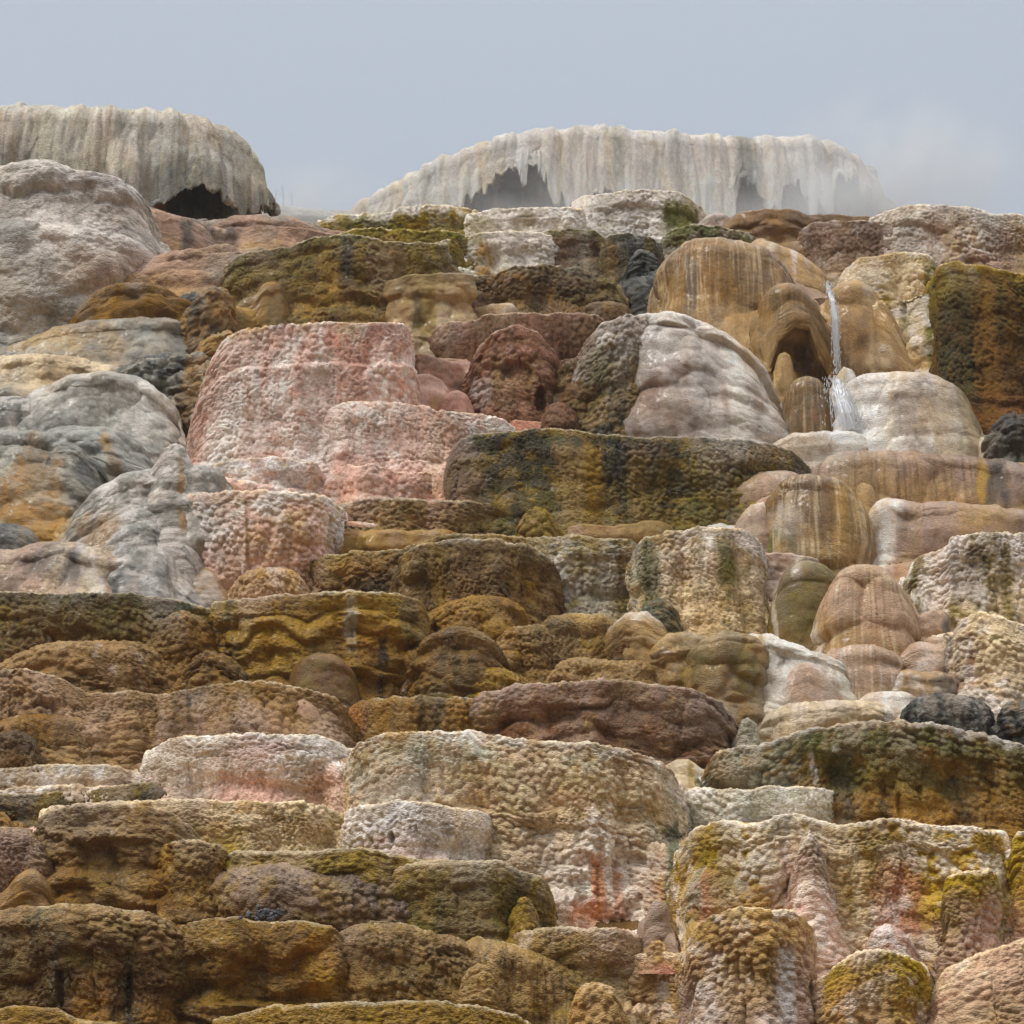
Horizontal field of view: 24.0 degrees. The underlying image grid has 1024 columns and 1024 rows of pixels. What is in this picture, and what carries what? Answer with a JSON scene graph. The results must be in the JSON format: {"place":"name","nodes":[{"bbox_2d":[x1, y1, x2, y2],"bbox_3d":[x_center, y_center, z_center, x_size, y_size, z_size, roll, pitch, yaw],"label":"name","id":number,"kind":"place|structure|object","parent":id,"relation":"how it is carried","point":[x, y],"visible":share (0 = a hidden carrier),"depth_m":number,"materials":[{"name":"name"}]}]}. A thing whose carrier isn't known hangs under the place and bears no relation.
{"place":"outdoors","nodes":[
{"label":"outdoors","id":0,"kind":"place"},
{"bbox_2d":[0,0,1023,214],"label":"sky","id":1,"kind":"structure","parent":0,"point":[337,101],"materials":[{"name":"grey"}]},
{"bbox_2d":[348,123,898,216],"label":"overhanging dome","id":2,"kind":"structure","parent":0,"point":[717,173],"depth_m":78.39,"materials":[{"name":"stone"}]},
{"bbox_2d":[594,919,663,1023],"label":"hillside","id":3,"kind":"structure","parent":0,"point":[630,925],"depth_m":35.85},
{"bbox_2d":[0,826,53,892],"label":"travertine terrace","id":4,"kind":"structure","parent":3,"relation":"on","point":[22,849],"depth_m":35.76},
{"bbox_2d":[0,713,90,751],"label":"travertine terrace","id":5,"kind":"structure","parent":3,"relation":"on","point":[51,731],"depth_m":38.99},
{"bbox_2d":[0,430,108,541],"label":"rock mound","id":6,"kind":"object","parent":3,"relation":"on","point":[50,484],"visible":0.51,"depth_m":47.12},
{"bbox_2d":[0,353,117,396],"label":"rock mound","id":7,"kind":"object","parent":3,"relation":"on","point":[25,375],"visible":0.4,"depth_m":53.09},
{"bbox_2d":[0,541,125,593],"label":"rock mound","id":8,"kind":"object","parent":3,"relation":"on","point":[62,567],"visible":0.36,"depth_m":44.18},
{"bbox_2d":[0,764,139,831],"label":"travertine terrace","id":9,"kind":"structure","parent":3,"relation":"on","point":[87,775],"depth_m":38.51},
{"bbox_2d":[0,668,158,769],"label":"travertine terrace","id":10,"kind":"structure","parent":3,"relation":"on","point":[120,728],"depth_m":39.29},
{"bbox_2d":[0,781,166,832],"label":"travertine terrace","id":11,"kind":"structure","parent":3,"relation":"on","point":[25,808],"depth_m":37.95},
{"bbox_2d":[0,159,170,346],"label":"rock mound","id":12,"kind":"object","parent":3,"relation":"on","point":[72,241],"visible":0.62,"depth_m":57.54,"materials":[{"name":"stone"}]},
{"bbox_2d":[0,640,174,694],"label":"rock","id":13,"kind":"object","parent":3,"relation":"on","point":[71,662],"visible":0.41,"depth_m":41.30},
{"bbox_2d":[0,316,187,367],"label":"rock mound","id":14,"kind":"object","parent":3,"relation":"on","point":[119,342],"visible":0.56,"depth_m":55.17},
{"bbox_2d":[44,425,153,481],"bbox_3d":[-8.629,-0.642,49.139,4.814,2.439,5.258,0,-10,0],"label":"rock mound","id":15,"kind":"object","parent":3,"relation":"on","point":[114,453],"visible":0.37,"depth_m":49.09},
{"bbox_2d":[0,903,200,1023],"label":"travertine terrace","id":16,"kind":"structure","parent":3,"relation":"on","point":[94,962],"depth_m":33.22,"materials":[{"name":"stone"}]},
{"bbox_2d":[17,371,185,475],"bbox_3d":[-8.587,-1.666,50.920,5.498,2.853,5.578,0,-10,0],"label":"rock mound","id":17,"kind":"object","parent":3,"relation":"on","point":[145,414],"visible":0.5,"depth_m":50.80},
{"bbox_2d":[0,591,231,656],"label":"travertine terrace","id":18,"kind":"structure","parent":3,"relation":"on","point":[99,616],"depth_m":42.28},
{"bbox_2d":[34,803,201,927],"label":"travertine terrace","id":19,"kind":"structure","parent":3,"relation":"on","point":[81,842],"depth_m":35.68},
{"bbox_2d":[89,643,153,692],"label":"travertine terrace","id":20,"kind":"structure","parent":3,"relation":"on","point":[122,667],"depth_m":41.30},
{"bbox_2d":[69,282,191,323],"bbox_3d":[-9.149,-4.168,57.305,4.908,2.272,4.144,0,-10,0],"label":"rock mound","id":21,"kind":"object","parent":3,"relation":"on","point":[128,300],"visible":0.45,"depth_m":56.36,"materials":[{"name":"stone"}]},
{"bbox_2d":[0,102,280,219],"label":"overhanging dome","id":22,"kind":"structure","parent":3,"relation":"on","point":[171,160],"depth_m":64.96,"materials":[{"name":"stone"}]},
{"bbox_2d":[59,465,232,606],"bbox_3d":[-7.160,0.687,45.917,5.277,3.294,4.574,0,-10,0],"label":"rock mound","id":23,"kind":"object","parent":3,"relation":"on","point":[103,513],"visible":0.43,"depth_m":45.23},
{"bbox_2d":[102,520,210,607],"bbox_3d":[-6.884,1.245,45.123,4.374,2.190,4.213,0,-10,0],"label":"rock mound","id":24,"kind":"object","parent":3,"relation":"on","point":[147,568],"visible":0.44,"depth_m":44.38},
{"bbox_2d":[116,351,211,437],"bbox_3d":[-7.604,-2.268,52.946,3.189,2.670,4.439,0,-10,0],"label":"crusty boulder","id":25,"kind":"object","parent":3,"relation":"on","point":[167,375],"visible":0.34,"depth_m":52.34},
{"bbox_2d":[146,443,203,581],"bbox_3d":[-6.551,0.595,45.536,2.975,3.855,5.014,0,-10,0],"label":"rock mound","id":26,"kind":"object","parent":3,"relation":"on","point":[171,465],"visible":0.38,"depth_m":45.19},
{"bbox_2d":[150,610,221,691],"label":"travertine terrace","id":27,"kind":"structure","parent":3,"relation":"on","point":[182,639],"depth_m":41.84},
{"bbox_2d":[38,798,344,853],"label":"travertine terrace","id":28,"kind":"structure","parent":3,"relation":"on","point":[256,825],"depth_m":36.44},
{"bbox_2d":[156,839,228,924],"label":"travertine terrace","id":29,"kind":"structure","parent":3,"relation":"on","point":[188,871],"depth_m":35.03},
{"bbox_2d":[124,244,266,328],"bbox_3d":[-8.175,-5.037,58.775,7.343,3.161,5.594,0,-10,0],"label":"rock mound","id":30,"kind":"object","parent":3,"relation":"on","point":[182,272],"visible":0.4,"depth_m":57.95,"materials":[{"name":"stone"}]},
{"bbox_2d":[180,286,240,353],"bbox_3d":[-7.062,-3.868,55.546,1.955,2.741,4.690,0,-10,0],"label":"crusty boulder","id":31,"kind":"object","parent":3,"relation":"on","point":[209,311],"visible":0.62,"depth_m":55.37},
{"bbox_2d":[175,650,248,690],"bbox_3d":[-4.984,3.390,41.193,1.878,2.006,3.460,0,-10,0],"label":"mineral lump","id":32,"kind":"object","parent":3,"relation":"on","point":[207,667],"visible":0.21,"depth_m":40.88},
{"bbox_2d":[138,732,352,813],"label":"travertine terrace","id":33,"kind":"structure","parent":3,"relation":"on","point":[258,766],"depth_m":37.82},
{"bbox_2d":[134,680,357,784],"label":"travertine terrace","id":34,"kind":"structure","parent":3,"relation":"on","point":[242,707],"depth_m":39.32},
{"bbox_2d":[174,916,348,1023],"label":"travertine terrace","id":35,"kind":"structure","parent":3,"relation":"on","point":[236,965],"depth_m":33.48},
{"bbox_2d":[236,282,289,330],"bbox_3d":[-6.031,-4.308,57.340,1.971,2.212,3.213,0,-10,0],"label":"mineral lump","id":36,"kind":"object","parent":3,"relation":"on","point":[267,303],"visible":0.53,"depth_m":56.81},
{"bbox_2d":[204,456,324,493],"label":"travertine terrace","id":37,"kind":"structure","parent":3,"relation":"on","point":[242,474],"depth_m":48.93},
{"bbox_2d":[187,489,347,595],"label":"travertine terrace","id":38,"kind":"structure","parent":3,"relation":"on","point":[242,532],"depth_m":44.89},
{"bbox_2d":[228,567,310,599],"bbox_3d":[-4.528,1.845,44.669,2.245,1.599,4.515,0,-10,0],"label":"mineral lump","id":39,"kind":"object","parent":3,"relation":"on","point":[260,582],"visible":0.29,"depth_m":44.39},
{"bbox_2d":[198,214,344,249],"bbox_3d":[-6.397,-6.739,62.967,6.635,2.312,5.677,0,-10,0],"label":"rock mound","id":40,"kind":"object","parent":3,"relation":"on","point":[267,232],"visible":0.43,"depth_m":62.34,"materials":[{"name":"stone"}]},
{"bbox_2d":[185,321,420,494],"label":"travertine terrace","id":41,"kind":"structure","parent":3,"relation":"on","point":[279,390],"depth_m":49.96,"materials":[{"name":"stone"}]},
{"bbox_2d":[209,862,410,931],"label":"travertine terrace","id":42,"kind":"structure","parent":3,"relation":"on","point":[339,903],"depth_m":34.60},
{"bbox_2d":[209,589,434,699],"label":"travertine terrace","id":43,"kind":"structure","parent":3,"relation":"on","point":[372,639],"depth_m":41.61,"materials":[{"name":"stone"}]},
{"bbox_2d":[289,652,362,709],"bbox_3d":[-3.171,3.438,41.053,1.812,2.014,4.783,0,-10,0],"label":"mineral lump","id":44,"kind":"object","parent":3,"relation":"on","point":[330,674],"visible":0.41,"depth_m":40.61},
{"bbox_2d":[222,233,452,330],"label":"travertine terrace","id":45,"kind":"structure","parent":3,"relation":"on","point":[336,278],"depth_m":57.23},
{"bbox_2d":[217,847,485,917],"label":"travertine terrace","id":46,"kind":"structure","parent":3,"relation":"on","point":[371,865],"depth_m":34.97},
{"bbox_2d":[212,1000,530,1023],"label":"travertine terrace","id":47,"kind":"structure","parent":3,"relation":"on","point":[406,1012],"depth_m":32.01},
{"bbox_2d":[322,463,445,527],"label":"travertine terrace","id":48,"kind":"structure","parent":3,"relation":"on","point":[347,483],"depth_m":48.63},
{"bbox_2d":[316,204,477,234],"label":"travertine terrace","id":49,"kind":"structure","parent":3,"relation":"on","point":[430,217],"depth_m":63.95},
{"bbox_2d":[337,528,457,554],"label":"travertine terrace","id":50,"kind":"structure","parent":3,"relation":"on","point":[374,540],"depth_m":46.12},
{"bbox_2d":[338,496,489,534],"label":"travertine terrace","id":51,"kind":"structure","parent":3,"relation":"on","point":[410,514],"depth_m":47.26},
{"bbox_2d":[340,799,493,860],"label":"travertine terrace","id":52,"kind":"structure","parent":3,"relation":"on","point":[421,830],"depth_m":35.78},
{"bbox_2d":[309,533,526,592],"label":"travertine terrace","id":53,"kind":"structure","parent":3,"relation":"on","point":[364,571],"depth_m":44.53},
{"bbox_2d":[321,401,515,472],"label":"travertine terrace","id":54,"kind":"structure","parent":3,"relation":"on","point":[400,437],"depth_m":49.50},
{"bbox_2d":[348,695,500,742],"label":"travertine terrace","id":55,"kind":"structure","parent":3,"relation":"on","point":[372,717],"depth_m":39.76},
{"bbox_2d":[382,272,477,355],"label":"travertine terrace","id":56,"kind":"structure","parent":3,"relation":"on","point":[421,307],"depth_m":56.69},
{"bbox_2d":[339,921,532,1023],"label":"travertine terrace","id":57,"kind":"structure","parent":3,"relation":"on","point":[387,961],"depth_m":33.52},
{"bbox_2d":[399,626,511,698],"bbox_3d":[-0.933,3.265,41.943,2.379,2.333,4.181,0,-10,0],"label":"mineral lump","id":58,"kind":"object","parent":3,"relation":"on","point":[449,662],"visible":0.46,"depth_m":40.92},
{"bbox_2d":[388,859,557,941],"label":"travertine terrace","id":59,"kind":"structure","parent":3,"relation":"on","point":[464,900],"depth_m":34.57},
{"bbox_2d":[389,537,564,624],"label":"travertine terrace","id":60,"kind":"structure","parent":3,"relation":"on","point":[434,575],"depth_m":43.28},
{"bbox_2d":[428,594,531,661],"bbox_3d":[-0.624,2.784,42.952,3.058,2.527,4.938,0,-10,0],"label":"mineral lump","id":61,"kind":"object","parent":3,"relation":"on","point":[494,617],"visible":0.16,"depth_m":42.44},
{"bbox_2d":[458,230,559,276],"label":"travertine terrace","id":62,"kind":"structure","parent":3,"relation":"on","point":[510,248],"depth_m":60.61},
{"bbox_2d":[461,324,560,423],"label":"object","id":63,"kind":"structure","parent":3,"relation":"on","point":[509,376],"depth_m":51.95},
{"bbox_2d":[339,729,687,938],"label":"travertine terrace","id":64,"kind":"structure","parent":3,"relation":"on","point":[590,833],"depth_m":36.27,"materials":[{"name":"stone"}]},
{"bbox_2d":[428,312,604,364],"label":"travertine terrace","id":65,"kind":"structure","parent":3,"relation":"on","point":[565,336],"depth_m":55.99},
{"bbox_2d":[466,936,573,1023],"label":"travertine terrace","id":66,"kind":"structure","parent":3,"relation":"on","point":[533,985],"depth_m":33.48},
{"bbox_2d":[463,207,586,236],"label":"travertine terrace","id":67,"kind":"structure","parent":3,"relation":"on","point":[534,219],"depth_m":62.73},
{"bbox_2d":[496,624,561,682],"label":"travertine terrace","id":68,"kind":"structure","parent":3,"relation":"on","point":[533,644],"depth_m":42.01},
{"bbox_2d":[474,263,624,313],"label":"travertine terrace","id":69,"kind":"structure","parent":3,"relation":"on","point":[543,288],"depth_m":58.13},
{"bbox_2d":[541,228,605,274],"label":"travertine terrace","id":70,"kind":"structure","parent":3,"relation":"on","point":[580,248],"depth_m":60.95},
{"bbox_2d":[541,613,617,669],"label":"travertine terrace","id":71,"kind":"structure","parent":3,"relation":"on","point":[582,635],"depth_m":42.03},
{"bbox_2d":[525,534,637,619],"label":"travertine terrace","id":72,"kind":"structure","parent":3,"relation":"on","point":[592,571],"depth_m":43.97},
{"bbox_2d":[513,926,649,1023],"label":"travertine terrace","id":73,"kind":"structure","parent":3,"relation":"on","point":[605,956],"depth_m":33.82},
{"bbox_2d":[567,982,630,1023],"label":"mineral lump","id":74,"kind":"object","parent":3,"relation":"on","point":[596,1003],"visible":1,"depth_m":32.87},
{"bbox_2d":[544,657,656,683],"bbox_3d":[1.596,3.419,41.742,2.982,1.682,4.329,0,-10,0],"label":"mineral lump","id":75,"kind":"object","parent":3,"relation":"on","point":[575,669],"visible":0.16,"depth_m":41.05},
{"bbox_2d":[468,679,737,768],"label":"travertine terrace","id":76,"kind":"structure","parent":3,"relation":"on","point":[665,725],"depth_m":39.29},
{"bbox_2d":[572,314,648,435],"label":"travertine terrace","id":77,"kind":"structure","parent":3,"relation":"on","point":[607,362],"depth_m":51.40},
{"bbox_2d":[443,428,810,535],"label":"travertine terrace","id":78,"kind":"structure","parent":3,"relation":"on","point":[566,478],"depth_m":47.38,"materials":[{"name":"stone"}]},
{"bbox_2d":[598,232,664,284],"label":"travertine terrace","id":79,"kind":"structure","parent":3,"relation":"on","point":[617,251],"depth_m":59.63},
{"bbox_2d":[604,611,667,673],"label":"travertine terrace","id":80,"kind":"structure","parent":3,"relation":"on","point":[641,633],"depth_m":41.55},
{"bbox_2d":[571,189,706,254],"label":"travertine terrace","id":81,"kind":"structure","parent":3,"relation":"on","point":[657,215],"depth_m":63.92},
{"bbox_2d":[623,952,685,1023],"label":"travertine terrace","id":82,"kind":"structure","parent":3,"relation":"on","point":[652,999],"depth_m":33.92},
{"bbox_2d":[649,632,708,686],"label":"travertine terrace","id":83,"kind":"structure","parent":3,"relation":"on","point":[669,652],"depth_m":41.18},
{"bbox_2d":[625,526,770,635],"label":"travertine terrace","id":84,"kind":"structure","parent":3,"relation":"on","point":[707,581],"depth_m":43.36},
{"bbox_2d":[623,311,789,443],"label":"flowstone dome","id":85,"kind":"structure","parent":3,"relation":"on","point":[693,377],"depth_m":51.10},
{"bbox_2d":[684,631,769,769],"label":"travertine terrace","id":86,"kind":"structure","parent":3,"relation":"on","point":[728,670],"depth_m":40.56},
{"bbox_2d":[647,237,819,348],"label":"flowstone dome","id":87,"kind":"structure","parent":3,"relation":"on","point":[723,284],"depth_m":55.51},
{"bbox_2d":[674,906,817,1023],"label":"travertine terrace","id":88,"kind":"structure","parent":3,"relation":"on","point":[745,965],"depth_m":33.14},
{"bbox_2d":[679,785,834,845],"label":"travertine terrace","id":89,"kind":"structure","parent":3,"relation":"on","point":[705,806],"depth_m":37.07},
{"bbox_2d":[749,283,835,384],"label":"flowstone dome","id":90,"kind":"structure","parent":3,"relation":"on","point":[784,310],"depth_m":53.38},
{"bbox_2d":[723,208,871,257],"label":"travertine terrace","id":91,"kind":"structure","parent":3,"relation":"on","point":[783,227],"depth_m":62.56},
{"bbox_2d":[767,560,835,650],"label":"flowstone dome","id":92,"kind":"structure","parent":3,"relation":"on","point":[801,591],"depth_m":42.87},
{"bbox_2d":[750,633,856,728],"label":"travertine terrace","id":93,"kind":"structure","parent":3,"relation":"on","point":[785,657],"depth_m":40.98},
{"bbox_2d":[781,376,835,433],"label":"flowstone dome","id":94,"kind":"structure","parent":3,"relation":"on","point":[803,409],"depth_m":51.27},
{"bbox_2d":[782,662,843,704],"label":"flowstone dome","id":95,"kind":"structure","parent":3,"relation":"on","point":[806,681],"depth_m":40.59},
{"bbox_2d":[782,831,850,978],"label":"travertine terrace","id":96,"kind":"structure","parent":3,"relation":"on","point":[811,899],"depth_m":34.15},
{"bbox_2d":[773,430,867,473],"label":"travertine terrace","id":97,"kind":"structure","parent":3,"relation":"on","point":[812,450],"depth_m":50.36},
{"bbox_2d":[765,474,890,574],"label":"flowstone dome","id":98,"kind":"structure","parent":3,"relation":"on","point":[825,520],"depth_m":45.71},
{"bbox_2d":[758,699,898,743],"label":"travertine terrace","id":99,"kind":"structure","parent":3,"relation":"on","point":[788,719],"depth_m":40.02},
{"bbox_2d":[665,813,1012,1020],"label":"travertine terrace","id":100,"kind":"structure","parent":3,"relation":"on","point":[896,872],"depth_m":34.66,"materials":[{"name":"stone"}]},
{"bbox_2d":[796,220,893,287],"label":"travertine terrace","id":101,"kind":"structure","parent":3,"relation":"on","point":[833,249],"depth_m":61.05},
{"bbox_2d":[694,719,1023,843],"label":"travertine terrace","id":102,"kind":"structure","parent":3,"relation":"on","point":[931,773],"depth_m":37.57,"materials":[{"name":"stone"}]},
{"bbox_2d":[899,692,995,735],"bbox_3d":[7.194,3.926,40.273,2.460,1.772,4.466,0,-10,0],"label":"black cushion rock","id":103,"kind":"object","parent":102,"relation":"on","point":[966,713],"visible":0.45,"depth_m":39.71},
{"bbox_2d":[826,644,903,699],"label":"travertine terrace","id":104,"kind":"structure","parent":3,"relation":"on","point":[869,668],"depth_m":41.43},
{"bbox_2d":[810,564,924,655],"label":"flowstone dome","id":105,"kind":"structure","parent":3,"relation":"on","point":[866,604],"depth_m":42.43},
{"bbox_2d":[819,280,920,376],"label":"flowstone dome","id":106,"kind":"structure","parent":3,"relation":"on","point":[866,331],"depth_m":54.20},
{"bbox_2d":[810,948,931,1023],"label":"travertine terrace","id":107,"kind":"structure","parent":3,"relation":"on","point":[874,986],"depth_m":33.09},
{"bbox_2d":[834,252,936,373],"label":"travertine terrace","id":108,"kind":"structure","parent":3,"relation":"on","point":[897,282],"depth_m":54.76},
{"bbox_2d":[832,371,986,457],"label":"flowstone dome","id":109,"kind":"structure","parent":3,"relation":"on","point":[919,411],"depth_m":50.52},
{"bbox_2d":[812,450,1023,512],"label":"travertine terrace","id":110,"kind":"structure","parent":3,"relation":"on","point":[914,476],"depth_m":48.44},
{"bbox_2d":[868,498,1023,582],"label":"travertine terrace","id":111,"kind":"structure","parent":3,"relation":"on","point":[907,533],"depth_m":45.78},
{"bbox_2d":[869,204,1023,273],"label":"travertine terrace","id":112,"kind":"structure","parent":3,"relation":"on","point":[943,234],"depth_m":60.74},
{"bbox_2d":[898,531,1023,638],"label":"travertine terrace","id":113,"kind":"structure","parent":3,"relation":"on","point":[957,578],"depth_m":43.63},
{"bbox_2d":[929,868,1003,991],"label":"travertine terrace","id":114,"kind":"structure","parent":3,"relation":"on","point":[967,911],"depth_m":33.94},
{"bbox_2d":[921,261,1023,434],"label":"travertine terrace","id":115,"kind":"structure","parent":3,"relation":"on","point":[976,315],"depth_m":51.80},
{"bbox_2d":[926,938,1023,1023],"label":"travertine terrace","id":116,"kind":"structure","parent":3,"relation":"on","point":[986,987],"depth_m":33.14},
{"bbox_2d":[942,611,1023,720],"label":"travertine terrace","id":117,"kind":"structure","parent":3,"relation":"on","point":[983,651],"depth_m":41.26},
{"bbox_2d":[981,411,1023,461],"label":"black rock","id":118,"kind":"object","parent":3,"relation":"on","point":[1004,438],"visible":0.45,"depth_m":49.83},
{"bbox_2d":[1002,831,1023,944],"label":"travertine terrace","id":119,"kind":"structure","parent":3,"relation":"on","point":[1013,862],"depth_m":34.88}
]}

